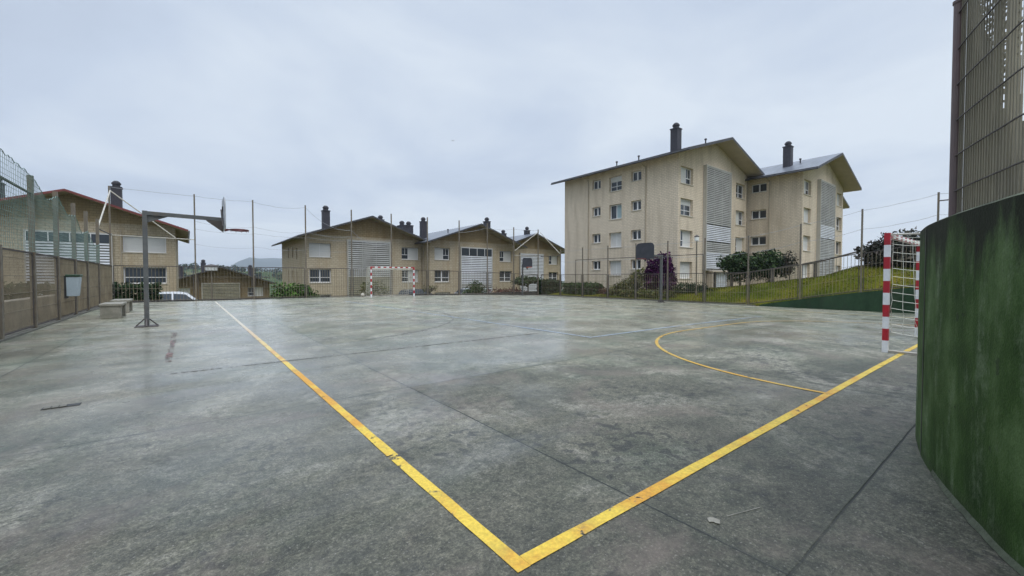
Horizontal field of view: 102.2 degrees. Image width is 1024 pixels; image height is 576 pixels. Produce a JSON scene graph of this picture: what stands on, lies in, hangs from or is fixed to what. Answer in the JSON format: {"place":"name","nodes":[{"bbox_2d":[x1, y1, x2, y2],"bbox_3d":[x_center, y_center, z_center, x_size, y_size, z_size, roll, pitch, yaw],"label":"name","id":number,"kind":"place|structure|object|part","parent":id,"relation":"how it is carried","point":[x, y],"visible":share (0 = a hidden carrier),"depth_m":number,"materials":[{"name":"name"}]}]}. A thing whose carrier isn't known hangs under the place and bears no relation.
{"place":"outdoors","nodes":[
{"label":"outdoors","id":0,"kind":"place"},
{"bbox_2d":[149,291,197,300],"bbox_3d":[-23.633,1.055,29.284,4.500,1.600,1.824,-1,2,-38],"label":"parked car","id":1,"kind":"object","parent":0,"point":[185,295],"visible":0.03,"depth_m":28.71,"materials":[{"name":"white paint"}]},
{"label":"side window","id":2,"kind":"part","parent":1,"relation":"part of","materials":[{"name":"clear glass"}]},
{"bbox_2d":[230,257,281,271],"bbox_3d":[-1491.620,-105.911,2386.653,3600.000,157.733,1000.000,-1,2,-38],"label":"mountains","id":3,"kind":"structure","parent":0,"point":[266,262],"depth_m":2334.86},
{"bbox_2d":[356,280,387,295],"bbox_3d":[-11.475,0.479,34.219,2.792,2.471,2.032,-1,2,-38],"label":"tree","id":4,"kind":"object","parent":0,"point":[363,289],"visible":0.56,"depth_m":33.93,"materials":[{"name":"green plant"}]},
{"bbox_2d":[398,289,431,294],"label":"parked car","id":5,"kind":"object","parent":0,"point":[411,292],"visible":0.08,"depth_m":41.21,"materials":[{"name":"grey paint"}]},
{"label":"side window","id":6,"kind":"part","parent":5,"relation":"part of","materials":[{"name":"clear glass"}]},
{"bbox_2d":[422,285,438,293],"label":"shrub","id":7,"kind":"object","parent":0,"point":[434,288],"visible":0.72,"depth_m":37.31,"materials":[{"name":"green plant"}]},
{"bbox_2d":[0,295,1020,575],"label":"court","id":8,"kind":"object","parent":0,"point":[144,459],"visible":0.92,"depth_m":3.27,"materials":[{"name":"concrete"}]},
{"bbox_2d":[0,307,99,342],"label":"kerb","id":9,"kind":"structure","parent":8,"relation":"on","point":[17,334],"depth_m":10.74,"materials":[{"name":"concrete"}]},
{"bbox_2d":[0,148,112,338],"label":"court fence","id":10,"kind":"object","parent":9,"relation":"on","point":[96,286],"visible":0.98,"depth_m":11.24,"materials":[{"name":"grey metal"}]},
{"bbox_2d":[64,274,82,297],"bbox_3d":[-13.944,-0.056,13.150,0.360,0.750,0.460,-1,2,-38],"label":"litter bin","id":11,"kind":"object","parent":10,"relation":"attached to","point":[72,284],"visible":1,"depth_m":13.00,"materials":[{"name":"plastic"}]},
{"bbox_2d":[41,402,81,409],"bbox_3d":[-4.554,1.203,4.180,0.270,0.031,0.100,-1,2,-38],"label":"drain","id":12,"kind":"object","parent":8,"relation":"on","point":[58,406],"visible":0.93,"depth_m":4.16,"materials":[{"name":"metal"}]},
{"bbox_2d":[99,302,126,318],"bbox_3d":[-13.197,0.727,13.692,0.540,0.473,1.320,-1,2,-38],"label":"concrete bench","id":13,"kind":"object","parent":8,"relation":"on","point":[109,310],"visible":1,"depth_m":13.24,"materials":[{"name":"grey concrete"}]},
{"bbox_2d":[110,299,132,312],"bbox_3d":[-14.964,0.674,15.864,0.540,0.473,1.320,-1,2,-38],"label":"concrete bench","id":14,"kind":"object","parent":8,"relation":"on","point":[129,306],"visible":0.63,"depth_m":15.52,"materials":[{"name":"grey concrete"}]},
{"bbox_2d":[165,332,177,361],"bbox_3d":[-6.652,1.096,8.092,0.107,0.001,4.300,-1,2,-38],"label":"basketball baseline marking","id":15,"kind":"object","parent":8,"relation":"on","point":[168,353],"visible":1,"depth_m":7.17,"materials":[{"name":"red paint"}]},
{"bbox_2d":[134,197,248,327],"bbox_3d":[-8.959,-0.796,11.703,2.602,3.620,1.200,-1,2,-38],"label":"basketball hoop","id":16,"kind":"object","parent":8,"relation":"on","point":[219,223],"visible":1,"depth_m":11.08,"materials":[{"name":"grey paint"}]},
{"bbox_2d":[108,186,538,301],"bbox_3d":[-9.052,-2.265,30.216,29.500,6.348,0.200,-1,2,-38],"label":"court fence","id":17,"kind":"object","parent":8,"relation":"on","point":[459,278],"visible":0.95,"depth_m":27.20,"materials":[{"name":"grey metal"}]},
{"bbox_2d":[149,291,537,301],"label":"kerb","id":18,"kind":"structure","parent":8,"relation":"on","point":[516,293],"depth_m":34.86,"materials":[{"name":"grey concrete"}]},
{"bbox_2d":[174,298,533,372],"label":"basketball arc markings","id":19,"kind":"object","parent":8,"relation":"on","point":[359,352],"visible":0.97,"depth_m":8.15,"materials":[{"name":"paint"}]},
{"bbox_2d":[366,266,414,296],"bbox_3d":[-8.584,-0.442,29.178,3.160,2.080,1.098,-1,2,-38],"label":"football goal","id":20,"kind":"object","parent":8,"relation":"on","point":[389,287],"visible":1,"depth_m":29.58,"materials":[{"name":"red paint"}]},
{"bbox_2d":[520,258,531,294],"bbox_3d":[1.236,-1.006,36.681,0.980,3.330,1.782,-1,2,-26],"label":"basketball hoop","id":21,"kind":"object","parent":8,"relation":"on","point":[526,263],"visible":0.99,"depth_m":36.45,"materials":[{"name":"grey paint"}]},
{"bbox_2d":[347,297,762,336],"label":"volleyball markings","id":22,"kind":"object","parent":8,"relation":"on","point":[572,334],"visible":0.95,"depth_m":11.83,"materials":[{"name":"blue paint"}]},
{"bbox_2d":[215,295,909,571],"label":"sideline markings","id":23,"kind":"object","parent":8,"relation":"on","point":[509,556],"visible":0.93,"depth_m":2.61,"materials":[{"name":"yellow paint"}]},
{"bbox_2d":[215,295,916,564],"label":"goal line markings","id":24,"kind":"object","parent":8,"relation":"on","point":[543,550],"visible":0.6,"depth_m":2.60,"materials":[{"name":"yellow paint"}]},
{"bbox_2d":[544,295,755,305],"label":"kerb","id":25,"kind":"structure","parent":8,"relation":"on","point":[658,300],"depth_m":28.83,"materials":[{"name":"concrete"}]},
{"bbox_2d":[540,192,948,304],"bbox_3d":[12.567,-1.988,26.848,0.219,5.982,31.890,-1,2,-38],"label":"court fence","id":26,"kind":"object","parent":25,"relation":"on","point":[747,292],"visible":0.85,"depth_m":25.27,"materials":[{"name":"grey metal"}]},
{"bbox_2d":[636,242,665,302],"bbox_3d":[8.584,-0.903,25.460,2.632,3.670,1.250,-1,2,-38],"label":"basketball hoop","id":27,"kind":"object","parent":8,"relation":"on","point":[644,251],"visible":1,"depth_m":25.23,"materials":[{"name":"grey paint"}]},
{"bbox_2d":[707,507,759,523],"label":"flattened litter","id":28,"kind":"object","parent":8,"relation":"on","point":[713,519],"visible":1,"depth_m":2.21,"materials":[{"name":"paper"}]},
{"bbox_2d":[655,321,901,393],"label":"goal area markings","id":29,"kind":"object","parent":8,"relation":"on","point":[657,344],"visible":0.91,"depth_m":6.33,"materials":[{"name":"yellow paint"}]},
{"bbox_2d":[759,287,915,313],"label":"retaining wall","id":30,"kind":"structure","parent":8,"relation":"on","point":[870,301],"depth_m":20.60,"materials":[{"name":"green paint"}]},
{"bbox_2d":[882,233,919,354],"bbox_3d":[8.061,0.070,7.762,3.160,2.080,1.098,-1,2,-38],"label":"football goal","id":31,"kind":"object","parent":8,"relation":"on","point":[888,237],"visible":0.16,"depth_m":7.18,"materials":[{"name":"metal"}]},
{"bbox_2d":[0,0,1023,280],"label":"sky","id":32,"kind":"structure","parent":0,"point":[344,106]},
{"bbox_2d":[184,264,915,305],"bbox_3d":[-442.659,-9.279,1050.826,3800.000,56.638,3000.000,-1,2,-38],"label":"ground","id":33,"kind":"structure","parent":0,"point":[765,287],"depth_m":25.49,"materials":[{"name":"green plant"}]},
{"bbox_2d":[4,295,54,332],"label":"concrete wall","id":34,"kind":"structure","parent":33,"relation":"on","point":[8,309],"depth_m":10.87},
{"bbox_2d":[4,281,162,300],"bbox_3d":[-24.540,0.868,23.003,8.000,2.660,2.126,-1,2,-38],"label":"hedge","id":35,"kind":"object","parent":33,"relation":"on","point":[121,289],"visible":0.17,"depth_m":24.13,"materials":[{"name":"green plant"}]},
{"bbox_2d":[0,179,189,295],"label":"gabled house","id":36,"kind":"structure","parent":33,"relation":"on","point":[128,250],"depth_m":35.17,"materials":[{"name":"beige brick"}]},
{"bbox_2d":[122,235,166,253],"bbox_3d":[-32.633,-3.864,36.754,3.012,1.542,0.370,-1,2,-38],"label":"window","id":37,"kind":"structure","parent":36,"relation":"in","point":[130,244],"depth_m":36.71,"materials":[{"name":"white plastic"}]},
{"bbox_2d":[123,267,166,284],"bbox_3d":[-32.633,-1.095,36.822,3.012,1.542,0.370,-1,2,-38],"label":"window","id":38,"kind":"structure","parent":36,"relation":"in","point":[134,272],"depth_m":36.81,"materials":[{"name":"clear glass"}]},
{"bbox_2d":[204,264,218,297],"bbox_3d":[-21.174,0.253,29.159,0.868,3.870,0.826,-1,2,-38],"label":"street lamp","id":39,"kind":"object","parent":33,"relation":"on","point":[211,269],"visible":0.51,"depth_m":28.96,"materials":[{"name":"grey metal"}]},
{"bbox_2d":[178,260,276,298],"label":"gabled house","id":40,"kind":"structure","parent":33,"relation":"on","point":[240,278],"depth_m":65.85,"materials":[{"name":"brown brick"}]},
{"bbox_2d":[179,288,189,292],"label":"window","id":41,"kind":"structure","parent":40,"relation":"in","point":[187,290],"depth_m":62.99,"materials":[{"name":"beige glass"}]},
{"bbox_2d":[247,287,262,296],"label":"window","id":42,"kind":"structure","parent":40,"relation":"in","point":[258,292],"depth_m":68.70,"materials":[{"name":"white glass"}]},
{"bbox_2d":[178,262,281,280],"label":"woodland","id":43,"kind":"object","parent":33,"relation":"on","point":[279,277],"visible":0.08,"depth_m":391.28,"materials":[{"name":"green plant"}]},
{"bbox_2d":[268,282,318,298],"bbox_3d":[-15.303,1.014,29.114,3.388,3.076,2.568,-1,2,-38],"label":"rounded bush","id":44,"kind":"object","parent":33,"relation":"on","point":[290,291],"visible":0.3,"depth_m":28.60,"materials":[{"name":"green plant"}]},
{"bbox_2d":[272,205,425,296],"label":"gabled house","id":45,"kind":"structure","parent":33,"relation":"on","point":[406,251],"depth_m":47.19,"materials":[{"name":"beige brick"}]},
{"bbox_2d":[309,269,330,282],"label":"window","id":46,"kind":"structure","parent":45,"relation":"in","point":[314,277],"depth_m":44.89,"materials":[{"name":"clear glass"}]},
{"bbox_2d":[309,243,331,257],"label":"window","id":47,"kind":"structure","parent":45,"relation":"in","point":[321,248],"depth_m":44.83,"materials":[{"name":"white plastic"}]},
{"bbox_2d":[401,247,417,259],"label":"window","id":48,"kind":"structure","parent":45,"relation":"in","point":[407,253],"depth_m":51.28,"materials":[{"name":"white glass"}]},
{"bbox_2d":[401,270,418,282],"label":"window","id":49,"kind":"structure","parent":45,"relation":"in","point":[406,271],"depth_m":51.33,"materials":[{"name":"white glass"}]},
{"bbox_2d":[414,217,526,293],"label":"gabled house","id":50,"kind":"structure","parent":33,"relation":"on","point":[443,250],"depth_m":53.94,"materials":[{"name":"beige brick"}]},
{"bbox_2d":[434,270,448,282],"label":"window","id":51,"kind":"structure","parent":50,"relation":"in","point":[447,271],"depth_m":51.94,"materials":[{"name":"white glass"}]},
{"bbox_2d":[435,248,450,260],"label":"window","id":52,"kind":"structure","parent":50,"relation":"in","point":[440,253],"depth_m":51.84,"materials":[{"name":"white glass"}]},
{"bbox_2d":[500,251,510,261],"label":"window","id":53,"kind":"structure","parent":50,"relation":"in","point":[505,256],"depth_m":57.98,"materials":[{"name":"white glass"}]},
{"bbox_2d":[500,271,510,281],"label":"window","id":54,"kind":"structure","parent":50,"relation":"in","point":[501,272],"depth_m":58.03,"materials":[{"name":"white glass"}]},
{"bbox_2d":[464,279,485,292],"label":"tree","id":55,"kind":"object","parent":33,"relation":"on","point":[467,291],"visible":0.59,"depth_m":40.14,"materials":[{"name":"green plant"}]},
{"bbox_2d":[489,286,526,292],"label":"reddish shrub","id":56,"kind":"object","parent":33,"relation":"on","point":[501,290],"visible":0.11,"depth_m":40.70,"materials":[{"name":"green plant"}]},
{"bbox_2d":[510,275,540,291],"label":"tree","id":57,"kind":"object","parent":33,"relation":"on","point":[530,280],"visible":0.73,"depth_m":42.70,"materials":[{"name":"green plant"}]},
{"bbox_2d":[501,227,564,291],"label":"gabled house","id":58,"kind":"structure","parent":33,"relation":"on","point":[549,264],"depth_m":67.00,"materials":[{"name":"beige brick"}]},
{"bbox_2d":[549,256,556,264],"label":"window","id":59,"kind":"structure","parent":58,"relation":"in","point":[552,259],"depth_m":69.64,"materials":[{"name":"glass"}]},
{"bbox_2d":[549,272,556,279],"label":"window","id":60,"kind":"structure","parent":58,"relation":"in","point":[554,276],"depth_m":69.87,"materials":[{"name":"white glass"}]},
{"bbox_2d":[536,279,561,294],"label":"hedge","id":61,"kind":"object","parent":33,"relation":"on","point":[546,286],"visible":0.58,"depth_m":41.95,"materials":[{"name":"green plant"}]},
{"bbox_2d":[563,282,603,294],"bbox_3d":[6.606,0.121,38.918,2.093,1.518,4.252,-1,2,-38],"label":"hedge","id":62,"kind":"object","parent":33,"relation":"on","point":[591,287],"visible":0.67,"depth_m":38.03,"materials":[{"name":"green plant"}]},
{"bbox_2d":[596,287,611,294],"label":"shrub","id":63,"kind":"object","parent":33,"relation":"on","point":[604,291],"visible":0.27,"depth_m":37.15,"materials":[{"name":"green plant"}]},
{"bbox_2d":[609,267,646,295],"bbox_3d":[9.738,-0.404,34.876,2.396,2.761,3.378,-4,4,-69],"label":"climbing shrub","id":64,"kind":"object","parent":33,"relation":"on","point":[620,285],"visible":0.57,"depth_m":34.25,"materials":[{"name":"green plant"}]},
{"bbox_2d":[620,289,676,297],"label":"shrub","id":65,"kind":"object","parent":33,"relation":"on","point":[649,294],"visible":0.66,"depth_m":32.12,"materials":[{"name":"green plant"}]},
{"bbox_2d":[551,122,763,288],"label":"apartment building","id":66,"kind":"structure","parent":33,"relation":"on","point":[680,197],"depth_m":39.52,"materials":[{"name":"beige paint"}]},
{"bbox_2d":[591,234,599,243],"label":"window","id":67,"kind":"structure","parent":66,"relation":"in","point":[597,236],"depth_m":42.94,"materials":[{"name":"white glass"}]},
{"bbox_2d":[592,180,600,190],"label":"window","id":68,"kind":"structure","parent":66,"relation":"in","point":[597,184],"depth_m":42.86,"materials":[{"name":"white glass"}]},
{"bbox_2d":[593,207,600,216],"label":"window","id":69,"kind":"structure","parent":66,"relation":"in","point":[597,211],"depth_m":42.87,"materials":[{"name":"white glass"}]},
{"bbox_2d":[594,261,599,269],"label":"window","id":70,"kind":"structure","parent":66,"relation":"in","point":[596,263],"depth_m":43.04,"materials":[{"name":"white glass"}]},
{"bbox_2d":[608,176,621,192],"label":"window","id":71,"kind":"structure","parent":66,"relation":"in","point":[616,182],"depth_m":40.94,"materials":[{"name":"white glass"}]},
{"bbox_2d":[608,204,621,220],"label":"window","id":72,"kind":"structure","parent":66,"relation":"in","point":[616,210],"depth_m":41.02,"materials":[{"name":"white glass"}]},
{"bbox_2d":[608,261,621,275],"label":"window","id":73,"kind":"structure","parent":66,"relation":"in","point":[615,267],"depth_m":41.19,"materials":[{"name":"white plastic"}]},
{"bbox_2d":[610,232,620,247],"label":"window","id":74,"kind":"structure","parent":66,"relation":"in","point":[615,237],"depth_m":41.05,"materials":[{"name":"white plastic"}]},
{"bbox_2d":[630,230,640,240],"bbox_3d":[11.772,-4.981,39.047,0.370,0.982,1.212,-1,2,-38],"label":"window","id":75,"kind":"structure","parent":66,"relation":"in","point":[636,233],"depth_m":39.20,"materials":[{"name":"white glass"}]},
{"bbox_2d":[630,259,640,269],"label":"window","id":76,"kind":"structure","parent":66,"relation":"in","point":[638,260],"depth_m":39.16,"materials":[{"name":"white glass"}]},
{"bbox_2d":[630,200,641,211],"bbox_3d":[11.772,-7.750,38.979,0.370,0.982,1.212,-1,2,-38],"label":"window","id":77,"kind":"structure","parent":66,"relation":"in","point":[636,204],"depth_m":39.07,"materials":[{"name":"white glass"}]},
{"bbox_2d":[632,171,641,181],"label":"window","id":78,"kind":"structure","parent":66,"relation":"in","point":[636,175],"depth_m":39.02,"materials":[{"name":"white glass"}]},
{"bbox_2d":[680,230,690,247],"bbox_3d":[15.340,-4.321,36.618,2.162,1.542,0.370,-1,2,-38],"label":"window","id":79,"kind":"structure","parent":66,"relation":"in","point":[684,235],"depth_m":36.81,"materials":[{"name":"white glass"}]},
{"bbox_2d":[680,167,692,185],"bbox_3d":[15.340,-9.859,36.483,2.162,1.542,0.370,-1,2,-38],"label":"window","id":80,"kind":"structure","parent":66,"relation":"in","point":[685,173],"depth_m":36.67,"materials":[{"name":"white glass"}]},
{"bbox_2d":[681,199,691,216],"bbox_3d":[15.340,-7.090,36.550,2.162,1.542,0.370,-1,2,-38],"label":"window","id":81,"kind":"structure","parent":66,"relation":"in","point":[685,204],"depth_m":36.79,"materials":[{"name":"white glass"}]},
{"bbox_2d":[680,262,692,278],"bbox_3d":[15.340,-1.552,36.686,2.162,1.542,0.370,-1,2,-38],"label":"window","id":82,"kind":"structure","parent":66,"relation":"in","point":[684,266],"depth_m":36.91,"materials":[{"name":"white plastic"}]},
{"bbox_2d":[735,237,741,251],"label":"window","id":83,"kind":"structure","parent":66,"relation":"in","point":[738,242],"depth_m":43.41,"materials":[{"name":"white glass"}]},
{"bbox_2d":[735,211,742,225],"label":"window","id":84,"kind":"structure","parent":66,"relation":"in","point":[738,214],"depth_m":43.27,"materials":[{"name":"white glass"}]},
{"bbox_2d":[736,184,745,199],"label":"window","id":85,"kind":"structure","parent":66,"relation":"in","point":[738,187],"depth_m":43.25,"materials":[{"name":"white glass"}]},
{"bbox_2d":[642,251,677,290],"bbox_3d":[11.961,-1.099,33.537,2.240,3.780,3.013,-1,2,-38],"label":"purple shrub","id":86,"kind":"object","parent":33,"relation":"on","point":[652,269],"visible":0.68,"depth_m":33.02,"materials":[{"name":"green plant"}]},
{"bbox_2d":[672,281,714,293],"bbox_3d":[14.032,0.176,32.046,2.189,1.434,3.280,-2,3,-58],"label":"rounded bush","id":87,"kind":"object","parent":33,"relation":"on","point":[680,286],"visible":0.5,"depth_m":31.74,"materials":[{"name":"green plant"}]},
{"bbox_2d":[694,235,698,294],"bbox_3d":[13.589,-1.679,30.447,0.364,4.470,0.346,-1,2,-38],"label":"street lamp","id":88,"kind":"object","parent":33,"relation":"on","point":[696,237],"visible":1,"depth_m":30.39,"materials":[{"name":"grey metal"}]},
{"bbox_2d":[716,251,766,285],"bbox_3d":[18.018,-1.540,32.722,3.258,2.855,3.543,-1,2,-38],"label":"garden tree","id":89,"kind":"object","parent":33,"relation":"on","point":[733,262],"visible":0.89,"depth_m":32.26,"materials":[{"name":"green plant"}]},
{"bbox_2d":[745,248,794,281],"bbox_3d":[20.372,-1.735,32.578,3.202,2.877,3.155,-1,2,-38],"label":"garden tree","id":90,"kind":"object","parent":33,"relation":"on","point":[770,258],"visible":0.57,"depth_m":32.22,"materials":[{"name":"green plant"}]},
{"bbox_2d":[779,250,798,279],"bbox_3d":[20.775,-1.715,31.050,1.385,2.440,1.274,-1,2,-38],"label":"thin shrub","id":91,"kind":"object","parent":33,"relation":"on","point":[788,270],"visible":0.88,"depth_m":30.94,"materials":[{"name":"green plant"}]},
{"bbox_2d":[731,249,868,285],"bbox_3d":[19.576,-1.212,29.059,0.300,2.641,8.634,-1,2,-33],"label":"handrail","id":92,"kind":"object","parent":33,"relation":"on","point":[813,263],"visible":0.36,"depth_m":28.30,"materials":[{"name":"grey metal"}]},
{"bbox_2d":[745,141,861,283],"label":"apartment building","id":93,"kind":"structure","parent":33,"relation":"on","point":[789,193],"depth_m":42.88,"materials":[{"name":"beige paint"}]},
{"bbox_2d":[750,183,766,193],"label":"window","id":94,"kind":"structure","parent":93,"relation":"in","point":[758,188],"depth_m":43.55,"materials":[{"name":"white glass"}]},
{"bbox_2d":[751,236,765,245],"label":"window","id":95,"kind":"structure","parent":93,"relation":"in","point":[755,241],"depth_m":43.66,"materials":[{"name":"clear glass"}]},
{"bbox_2d":[751,209,766,219],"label":"window","id":96,"kind":"structure","parent":93,"relation":"in","point":[759,214],"depth_m":43.59,"materials":[{"name":"clear glass"}]},
{"bbox_2d":[803,265,806,277],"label":"window","id":97,"kind":"structure","parent":93,"relation":"in","point":[803,265],"depth_m":41.79,"materials":[{"name":"white plastic"}]},
{"bbox_2d":[803,208,810,223],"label":"window","id":98,"kind":"structure","parent":93,"relation":"in","point":[805,210],"depth_m":41.70,"materials":[{"name":"white plastic"}]},
{"bbox_2d":[803,236,810,251],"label":"window","id":99,"kind":"structure","parent":93,"relation":"in","point":[804,237],"depth_m":41.66,"materials":[{"name":"white glass"}]},
{"bbox_2d":[804,180,811,196],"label":"window","id":100,"kind":"structure","parent":93,"relation":"in","point":[805,182],"depth_m":41.48,"materials":[{"name":"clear glass"}]},
{"bbox_2d":[835,242,839,254],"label":"window","id":101,"kind":"structure","parent":93,"relation":"in","point":[837,243],"depth_m":48.32,"materials":[{"name":"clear glass"}]},
{"bbox_2d":[836,218,841,231],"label":"window","id":102,"kind":"structure","parent":93,"relation":"in","point":[837,219],"depth_m":48.33,"materials":[{"name":"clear glass"}]},
{"bbox_2d":[836,194,842,207],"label":"window","id":103,"kind":"structure","parent":93,"relation":"in","point":[837,194],"depth_m":48.12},
{"bbox_2d":[843,196,849,208],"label":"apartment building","id":104,"kind":"structure","parent":33,"relation":"on","point":[845,205],"depth_m":59.16,"materials":[{"name":"beige paint"}]},
{"bbox_2d":[853,226,920,267],"bbox_3d":[23.268,-2.211,22.447,3.577,2.865,7.782,-1,2,-38],"label":"bank shrub","id":105,"kind":"object","parent":33,"relation":"on","point":[871,258],"visible":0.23,"depth_m":23.72,"materials":[{"name":"green plant"}]},
{"bbox_2d":[915,192,1023,575],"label":"curved wall","id":106,"kind":"structure","parent":0,"point":[969,431],"depth_m":2.16,"materials":[{"name":"green paint"}]},
{"bbox_2d":[948,0,1023,216],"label":"wall top fence","id":107,"kind":"object","parent":106,"relation":"on","point":[987,132],"depth_m":2.21,"materials":[{"name":"metal"}]}
]}

